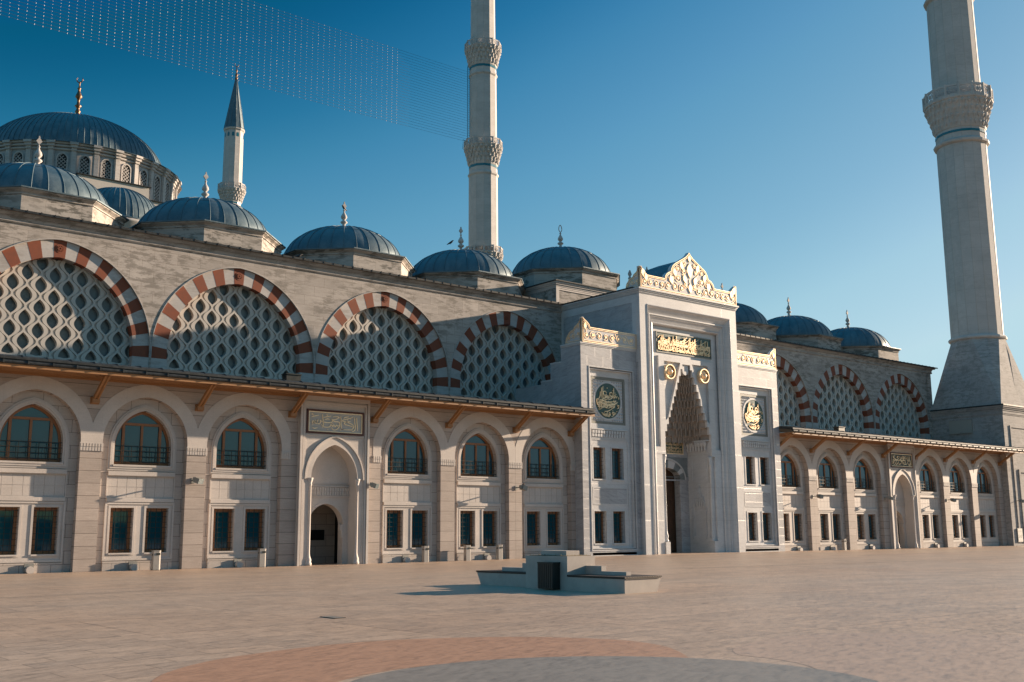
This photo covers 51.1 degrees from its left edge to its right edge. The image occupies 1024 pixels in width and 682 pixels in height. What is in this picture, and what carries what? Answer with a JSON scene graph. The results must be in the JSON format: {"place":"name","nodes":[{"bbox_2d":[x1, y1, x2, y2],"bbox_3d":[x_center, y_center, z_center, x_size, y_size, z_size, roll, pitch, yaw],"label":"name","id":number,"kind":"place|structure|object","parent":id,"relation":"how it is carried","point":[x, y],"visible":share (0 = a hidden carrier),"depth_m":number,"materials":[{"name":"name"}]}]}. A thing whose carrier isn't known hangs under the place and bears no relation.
{"place":"outdoors","nodes":[
{"label":"outdoors","id":0,"kind":"place"},
{"bbox_2d":[0,78,181,205],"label":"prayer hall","id":1,"kind":"structure","parent":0,"point":[96,152],"depth_m":179.33,"materials":[{"name":"metal"}]},
{"bbox_2d":[0,153,4,163],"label":"window","id":2,"kind":"structure","parent":1,"relation":"in","point":[2,158],"depth_m":174.95,"materials":[{"name":"white stone"}]},
{"bbox_2d":[12,151,23,161],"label":"window","id":3,"kind":"structure","parent":1,"relation":"in","point":[18,156],"depth_m":174.48,"materials":[{"name":"white stone"}]},
{"bbox_2d":[33,151,45,163],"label":"window","id":4,"kind":"structure","parent":1,"relation":"in","point":[43,158],"depth_m":174.44,"materials":[{"name":"white stone"}]},
{"bbox_2d":[55,152,67,169],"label":"window","id":5,"kind":"structure","parent":1,"relation":"in","point":[61,158],"depth_m":175.08,"materials":[{"name":"white stone"}]},
{"bbox_2d":[78,155,90,174],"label":"window","id":6,"kind":"structure","parent":1,"relation":"in","point":[84,164],"depth_m":176.37,"materials":[{"name":"white stone"}]},
{"bbox_2d":[100,159,111,178],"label":"window","id":7,"kind":"structure","parent":1,"relation":"in","point":[106,165],"depth_m":178.23,"materials":[{"name":"white stone"}]},
{"bbox_2d":[120,164,131,182],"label":"window","id":8,"kind":"structure","parent":1,"relation":"in","point":[126,170],"depth_m":180.68,"materials":[{"name":"white stone"}]},
{"bbox_2d":[98,187,154,227],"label":"side dome","id":9,"kind":"structure","parent":1,"relation":"on","point":[133,206],"depth_m":141.15,"materials":[{"name":"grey metal"}]},
{"bbox_2d":[138,169,147,185],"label":"window","id":10,"kind":"structure","parent":1,"relation":"in","point":[143,176],"depth_m":183.48,"materials":[{"name":"white stone"}]},
{"bbox_2d":[153,175,160,200],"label":"window","id":11,"kind":"structure","parent":1,"relation":"in","point":[157,182],"depth_m":186.51,"materials":[{"name":"white stone"}]},
{"bbox_2d":[165,181,169,201],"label":"window","id":12,"kind":"structure","parent":1,"relation":"in","point":[167,188],"depth_m":190.09,"materials":[{"name":"white stone"}]},
{"bbox_2d":[217,65,245,205],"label":"minaret","id":13,"kind":"object","parent":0,"point":[231,189],"visible":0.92,"depth_m":301.53,"materials":[{"name":"stone"}]},
{"bbox_2d":[0,546,1023,681],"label":"ground","id":14,"kind":"structure","parent":0,"point":[720,608],"depth_m":24.60,"materials":[{"name":"beige stone"}]},
{"bbox_2d":[23,564,33,573],"bbox_3d":[-21.399,10.107,47.491,0.400,0.447,0.290,8,-13,-39],"label":"uplight","id":15,"kind":"object","parent":14,"relation":"on","point":[28,568],"visible":0.94,"depth_m":47.42,"materials":[{"name":"metal"}]},
{"bbox_2d":[128,561,137,570],"bbox_3d":[-17.808,10.600,50.404,0.400,0.447,0.290,8,-13,-39],"label":"uplight","id":16,"kind":"object","parent":14,"relation":"on","point":[132,565],"visible":0.94,"depth_m":50.33,"materials":[{"name":"metal"}]},
{"bbox_2d":[151,550,160,569],"bbox_3d":[-16.825,10.375,50.667,0.420,0.915,0.302,8,-13,-39],"label":"barrier post","id":17,"kind":"object","parent":14,"relation":"on","point":[155,559],"visible":0.97,"depth_m":50.56,"materials":[{"name":"metal"}]},
{"bbox_2d":[233,559,242,567],"bbox_3d":[-13.716,11.162,53.724,0.400,0.447,0.290,8,-13,-39],"label":"uplight","id":18,"kind":"object","parent":14,"relation":"on","point":[238,563],"visible":0.94,"depth_m":53.65,"materials":[{"name":"metal"}]},
{"bbox_2d":[257,549,265,566],"bbox_3d":[-12.617,10.953,54.081,0.420,0.915,0.302,8,-13,-39],"label":"barrier post","id":19,"kind":"object","parent":14,"relation":"on","point":[261,559],"visible":0.92,"depth_m":53.97,"materials":[{"name":"metal"}]},
{"bbox_2d":[0,354,595,573],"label":"arcade building","id":20,"kind":"structure","parent":14,"relation":"on","point":[102,465],"depth_m":55.33,"materials":[{"name":"beige stone"}]},
{"bbox_2d":[0,507,17,554],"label":"barred window","id":21,"kind":"structure","parent":20,"relation":"in","point":[8,515],"depth_m":47.64,"materials":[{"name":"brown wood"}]},
{"bbox_2d":[0,404,61,461],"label":"arched window","id":22,"kind":"structure","parent":20,"relation":"in","point":[30,433],"depth_m":48.84,"materials":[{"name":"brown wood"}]},
{"bbox_2d":[31,508,56,553],"bbox_3d":[-21.242,8.605,48.557,1.080,2.100,0.288,8,-13,-39],"label":"barred window","id":23,"kind":"structure","parent":20,"relation":"in","point":[44,519],"depth_m":48.61,"materials":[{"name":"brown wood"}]},
{"bbox_2d":[108,508,131,552],"bbox_3d":[-18.593,8.969,50.706,1.080,2.100,0.288,8,-13,-39],"label":"barred window","id":24,"kind":"structure","parent":20,"relation":"in","point":[120,518],"depth_m":50.76,"materials":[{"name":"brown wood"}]},
{"bbox_2d":[114,412,169,465],"bbox_3d":[-17.965,4.727,52.007,2.800,2.660,0.290,8,-13,-39],"label":"arched window","id":25,"kind":"structure","parent":20,"relation":"in","point":[141,439],"depth_m":52.06,"materials":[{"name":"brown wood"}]},
{"bbox_2d":[144,508,166,551],"bbox_3d":[-17.280,9.149,51.771,1.080,2.100,0.288,8,-13,-39],"label":"barred window","id":26,"kind":"structure","parent":20,"relation":"in","point":[155,527],"depth_m":51.84,"materials":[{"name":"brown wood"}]},
{"bbox_2d":[191,477,203,483],"bbox_3d":[-15.468,6.832,52.406,0.829,0.347,0.456,-6,-12,30],"label":"floodlight","id":27,"kind":"object","parent":20,"relation":"attached to","point":[198,480],"visible":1,"depth_m":52.18,"materials":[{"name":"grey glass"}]},
{"bbox_2d":[212,509,231,550],"bbox_3d":[-14.632,9.513,53.919,1.080,2.100,0.288,8,-13,-39],"label":"barred window","id":28,"kind":"structure","parent":20,"relation":"in","point":[222,527],"depth_m":53.99,"materials":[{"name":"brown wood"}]},
{"bbox_2d":[216,418,265,468],"bbox_3d":[-14.004,5.271,55.221,2.800,2.660,0.290,8,-13,-39],"label":"arched window","id":29,"kind":"structure","parent":20,"relation":"in","point":[240,445],"depth_m":55.28,"materials":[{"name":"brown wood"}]},
{"bbox_2d":[244,509,262,550],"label":"barred window","id":30,"kind":"structure","parent":20,"relation":"in","point":[253,517],"depth_m":55.05,"materials":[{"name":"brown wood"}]},
{"bbox_2d":[281,373,301,380],"bbox_3d":[-11.773,2.065,57.180,0.920,0.570,0.600,8,-13,-39],"label":"floodlight","id":31,"kind":"object","parent":20,"relation":"on","point":[291,377],"visible":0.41,"depth_m":56.97,"materials":[{"name":"black metal"}]},
{"bbox_2d":[294,395,369,565],"bbox_3d":[-10.262,7.751,59.199,5.330,9.020,3.870,8,-13,-39],"label":"side doorway","id":32,"kind":"structure","parent":20,"relation":"in","point":[331,523],"depth_m":58.24,"materials":[{"name":"stone"}]},
{"bbox_2d":[369,482,378,488],"bbox_3d":[-7.676,7.921,58.715,0.839,0.347,0.473,-6,-11,28],"label":"floodlight","id":33,"kind":"object","parent":20,"relation":"attached to","point":[374,485],"visible":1,"depth_m":58.48,"materials":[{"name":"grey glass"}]},
{"bbox_2d":[386,510,401,547],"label":"barred window","id":34,"kind":"structure","parent":20,"relation":"in","point":[393,540],"depth_m":60.39,"materials":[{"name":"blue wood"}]},
{"bbox_2d":[388,429,426,474],"bbox_3d":[-6.112,6.356,61.623,2.800,2.660,0.290,8,-13,-39],"label":"arched window","id":35,"kind":"structure","parent":20,"relation":"in","point":[406,455],"depth_m":61.71,"materials":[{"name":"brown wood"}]},
{"bbox_2d":[412,511,425,547],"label":"barred window","id":36,"kind":"structure","parent":20,"relation":"in","point":[418,517],"depth_m":61.47,"materials":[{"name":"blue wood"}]},
{"bbox_2d":[460,511,473,546],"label":"barred window","id":37,"kind":"structure","parent":20,"relation":"in","point":[466,526],"depth_m":63.61,"materials":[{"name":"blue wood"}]},
{"bbox_2d":[0,136,937,438],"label":"domed gallery","id":38,"kind":"object","parent":20,"relation":"on","point":[206,284],"visible":0.66,"depth_m":66.13,"materials":[{"name":"stone"}]},
{"bbox_2d":[512,225,619,289],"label":"raised dome","id":39,"kind":"structure","parent":38,"relation":"on","point":[574,265],"depth_m":84.22,"materials":[{"name":"lead sheet"},{"name":"limestone"},{"name":"metal"}]},
{"bbox_2d":[461,434,495,476],"bbox_3d":[-2.151,6.900,64.837,2.800,2.660,0.290,8,-13,-39],"label":"arched window","id":40,"kind":"structure","parent":20,"relation":"in","point":[477,459],"depth_m":64.95,"materials":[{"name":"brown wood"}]},
{"bbox_2d":[483,511,495,545],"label":"barred window","id":41,"kind":"structure","parent":20,"relation":"in","point":[488,516],"depth_m":64.69,"materials":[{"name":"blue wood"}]},
{"bbox_2d":[515,485,527,490],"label":"floodlight","id":42,"kind":"object","parent":20,"relation":"attached to","point":[523,487],"visible":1,"depth_m":65.17,"materials":[{"name":"grey metal"}]},
{"bbox_2d":[527,512,538,545],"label":"barred window","id":43,"kind":"structure","parent":20,"relation":"in","point":[532,526],"depth_m":66.84,"materials":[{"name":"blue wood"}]},
{"bbox_2d":[527,438,557,478],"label":"arched window","id":44,"kind":"structure","parent":20,"relation":"in","point":[541,460],"depth_m":68.15,"materials":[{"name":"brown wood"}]},
{"bbox_2d":[547,512,558,544],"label":"barred window","id":45,"kind":"structure","parent":20,"relation":"in","point":[553,530],"depth_m":67.91,"materials":[{"name":"blue glass"}]},
{"bbox_2d":[320,616,345,618],"bbox_3d":[-3.639,5.602,21.734,0.260,0.011,0.600,8,-13,-39],"label":"drain cover","id":46,"kind":"object","parent":14,"relation":"on","point":[334,617],"visible":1,"depth_m":21.62,"materials":[{"name":"black metal"}]},
{"bbox_2d":[402,555,409,561],"bbox_3d":[-5.916,12.234,60.051,0.400,0.447,0.290,8,-13,-39],"label":"uplight","id":47,"kind":"object","parent":14,"relation":"on","point":[405,558],"visible":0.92,"depth_m":59.99,"materials":[{"name":"metal"}]},
{"bbox_2d":[151,637,688,681],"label":"inlay ring","id":48,"kind":"object","parent":14,"relation":"on","point":[333,663],"visible":1,"depth_m":14.87,"materials":[{"name":"brown stone"}]},
{"bbox_2d":[422,546,428,561],"bbox_3d":[-4.856,12.019,60.377,0.420,0.915,0.302,8,-13,-39],"label":"barrier post","id":49,"kind":"object","parent":14,"relation":"on","point":[425,553],"visible":0.82,"depth_m":60.26,"materials":[{"name":"stone"}]},
{"bbox_2d":[463,545,470,560],"bbox_3d":[-2.578,12.332,62.225,0.420,0.915,0.302,8,-13,-39],"label":"barrier post","id":50,"kind":"object","parent":14,"relation":"on","point":[467,552],"visible":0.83,"depth_m":62.11,"materials":[{"name":"metal"}]},
{"bbox_2d":[463,0,503,260],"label":"minaret","id":51,"kind":"object","parent":14,"relation":"on","point":[482,149],"visible":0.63,"depth_m":219.66,"materials":[{"name":"stone"}]},
{"bbox_2d":[0,0,466,140],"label":"light curtain","id":52,"kind":"object","parent":51,"relation":"hanging from","point":[266,54],"visible":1,"depth_m":190.52,"materials":[{"name":"metal"}]},
{"bbox_2d":[484,553,491,559],"bbox_3d":[-1.438,12.849,63.685,0.400,0.447,0.290,8,-13,-39],"label":"uplight","id":53,"kind":"object","parent":14,"relation":"on","point":[487,556],"visible":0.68,"depth_m":63.61,"materials":[{"name":"metal"}]},
{"bbox_2d":[496,545,502,559],"bbox_3d":[-0.725,12.587,63.729,0.420,0.915,0.302,8,-13,-39],"label":"barrier post","id":54,"kind":"object","parent":14,"relation":"on","point":[499,552],"visible":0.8,"depth_m":63.61,"materials":[{"name":"metal"}]},
{"bbox_2d":[537,562,559,588],"bbox_3d":[1.075,6.881,31.433,0.315,0.770,0.700,8,-13,-39],"label":"litter bin","id":55,"kind":"object","parent":14,"relation":"on","point":[548,575],"visible":1,"depth_m":31.25,"materials":[{"name":"black metal"}]},
{"bbox_2d":[476,550,661,593],"bbox_3d":[1.380,6.926,32.522,1.550,1.120,7.240,8,-13,-39],"label":"planter bench","id":56,"kind":"object","parent":14,"relation":"on","point":[578,572],"visible":0.91,"depth_m":31.25,"materials":[{"name":"stone"}]},
{"bbox_2d":[351,656,877,681],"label":"inlay disc","id":57,"kind":"object","parent":14,"relation":"on","point":[606,669],"visible":1,"depth_m":13.06,"materials":[{"name":"grey stone"}]},
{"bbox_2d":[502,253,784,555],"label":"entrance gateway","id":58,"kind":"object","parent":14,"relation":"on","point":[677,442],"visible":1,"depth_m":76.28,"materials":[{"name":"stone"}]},
{"bbox_2d":[665,469,676,552],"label":"door","id":59,"kind":"structure","parent":58,"relation":"in","point":[670,489],"depth_m":77.46,"materials":[{"name":"brown wood"}]},
{"bbox_2d":[841,539,846,549],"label":"barrier post","id":60,"kind":"object","parent":14,"relation":"on","point":[844,545],"visible":0.79,"depth_m":85.85,"materials":[{"name":"stone"}]},
{"bbox_2d":[733,633,1023,681],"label":"pavement","id":61,"kind":"structure","parent":14,"relation":"on","point":[894,657],"depth_m":14.66,"materials":[{"name":"beige stone"}]},
{"bbox_2d":[779,426,1023,550],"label":"arcade building","id":62,"kind":"structure","parent":14,"relation":"on","point":[854,478],"depth_m":91.39,"materials":[{"name":"stone"}]},
{"bbox_2d":[783,514,788,540],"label":"barred window","id":63,"kind":"structure","parent":62,"relation":"in","point":[785,526],"depth_m":82.99,"materials":[{"name":"black glass"}]},
{"bbox_2d":[781,454,798,486],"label":"arched window","id":64,"kind":"structure","parent":62,"relation":"in","point":[789,476],"depth_m":84.33,"materials":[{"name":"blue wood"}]},
{"bbox_2d":[794,514,801,540],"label":"barred window","id":65,"kind":"structure","parent":62,"relation":"in","point":[797,525],"depth_m":83.92,"materials":[{"name":"black glass"}]},
{"bbox_2d":[812,494,823,498],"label":"floodlight","id":66,"kind":"object","parent":62,"relation":"attached to","point":[819,496],"visible":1,"depth_m":84.31,"materials":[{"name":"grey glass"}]},
{"bbox_2d":[820,514,826,539],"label":"barred window","id":67,"kind":"structure","parent":62,"relation":"in","point":[822,516],"depth_m":86.08,"materials":[{"name":"black glass"}]},
{"bbox_2d":[818,457,836,488],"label":"arched window","id":68,"kind":"structure","parent":62,"relation":"in","point":[826,477],"depth_m":87.44,"materials":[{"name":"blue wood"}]},
{"bbox_2d":[832,514,839,539],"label":"barred window","id":69,"kind":"structure","parent":62,"relation":"in","point":[835,523],"depth_m":87.20,"materials":[{"name":"black glass"}]},
{"bbox_2d":[833,426,844,430],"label":"floodlight","id":70,"kind":"object","parent":62,"relation":"on","point":[838,428],"visible":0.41,"depth_m":88.49,"materials":[{"name":"white metal"}]},
{"bbox_2d":[857,514,863,539],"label":"barred window","id":71,"kind":"structure","parent":62,"relation":"in","point":[859,525],"depth_m":89.33,"materials":[{"name":"black glass"}]},
{"bbox_2d":[854,459,870,489],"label":"arched window","id":72,"kind":"structure","parent":62,"relation":"in","point":[862,479],"depth_m":90.72,"materials":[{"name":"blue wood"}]},
{"bbox_2d":[868,514,875,538],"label":"barred window","id":73,"kind":"structure","parent":62,"relation":"in","point":[871,533],"depth_m":90.37,"materials":[{"name":"black glass"}]},
{"bbox_2d":[884,444,920,548],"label":"side doorway","id":74,"kind":"structure","parent":62,"relation":"in","point":[900,462],"depth_m":93.51,"materials":[{"name":"stone"}]},
{"bbox_2d":[922,515,927,538],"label":"barred window","id":75,"kind":"structure","parent":62,"relation":"in","point":[924,519],"depth_m":95.77,"materials":[{"name":"black glass"}]},
{"bbox_2d":[920,464,934,491],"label":"arched window","id":76,"kind":"structure","parent":62,"relation":"in","point":[926,481],"depth_m":97.08,"materials":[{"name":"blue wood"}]},
{"bbox_2d":[932,515,938,537],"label":"barred window","id":77,"kind":"structure","parent":62,"relation":"in","point":[933,516],"depth_m":96.83,"materials":[{"name":"black glass"}]},
{"bbox_2d":[952,515,957,537],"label":"barred window","id":78,"kind":"structure","parent":62,"relation":"in","point":[953,516],"depth_m":98.93,"materials":[{"name":"black glass"}]},
{"bbox_2d":[949,466,962,492],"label":"arched window","id":79,"kind":"structure","parent":62,"relation":"in","point":[956,486],"depth_m":100.34,"materials":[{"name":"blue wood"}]},
{"bbox_2d":[961,515,966,537],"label":"barred window","id":80,"kind":"structure","parent":62,"relation":"in","point":[964,530],"depth_m":100.05,"materials":[{"name":"black glass"}]},
{"bbox_2d":[980,515,984,536],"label":"barred window","id":81,"kind":"structure","parent":62,"relation":"in","point":[981,516],"depth_m":102.22,"materials":[{"name":"black glass"}]},
{"bbox_2d":[977,468,989,493],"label":"arched window","id":82,"kind":"structure","parent":62,"relation":"in","point":[982,481],"depth_m":103.55,"materials":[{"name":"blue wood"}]},
{"bbox_2d":[989,515,993,536],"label":"barred window","id":83,"kind":"structure","parent":62,"relation":"in","point":[990,518],"depth_m":103.28,"materials":[{"name":"black glass"}]},
{"bbox_2d":[922,0,1023,545],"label":"minaret","id":84,"kind":"object","parent":14,"relation":"on","point":[981,384],"visible":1,"depth_m":111.74,"materials":[{"name":"stone"}]},
{"bbox_2d":[949,419,972,434],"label":"cover box","id":85,"kind":"object","parent":84,"relation":"attached to","point":[960,426],"visible":1,"depth_m":108.42,"materials":[{"name":"metal"}]},
{"bbox_2d":[1016,528,1022,541],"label":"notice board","id":86,"kind":"object","parent":84,"relation":"attached to","point":[1019,535],"visible":1,"depth_m":104.01,"materials":[{"name":"white stone"}]},
{"bbox_2d":[0,0,1023,402],"label":"sky","id":87,"kind":"structure","parent":0,"point":[786,147],"materials":[{"name":"blue"}]}
]}

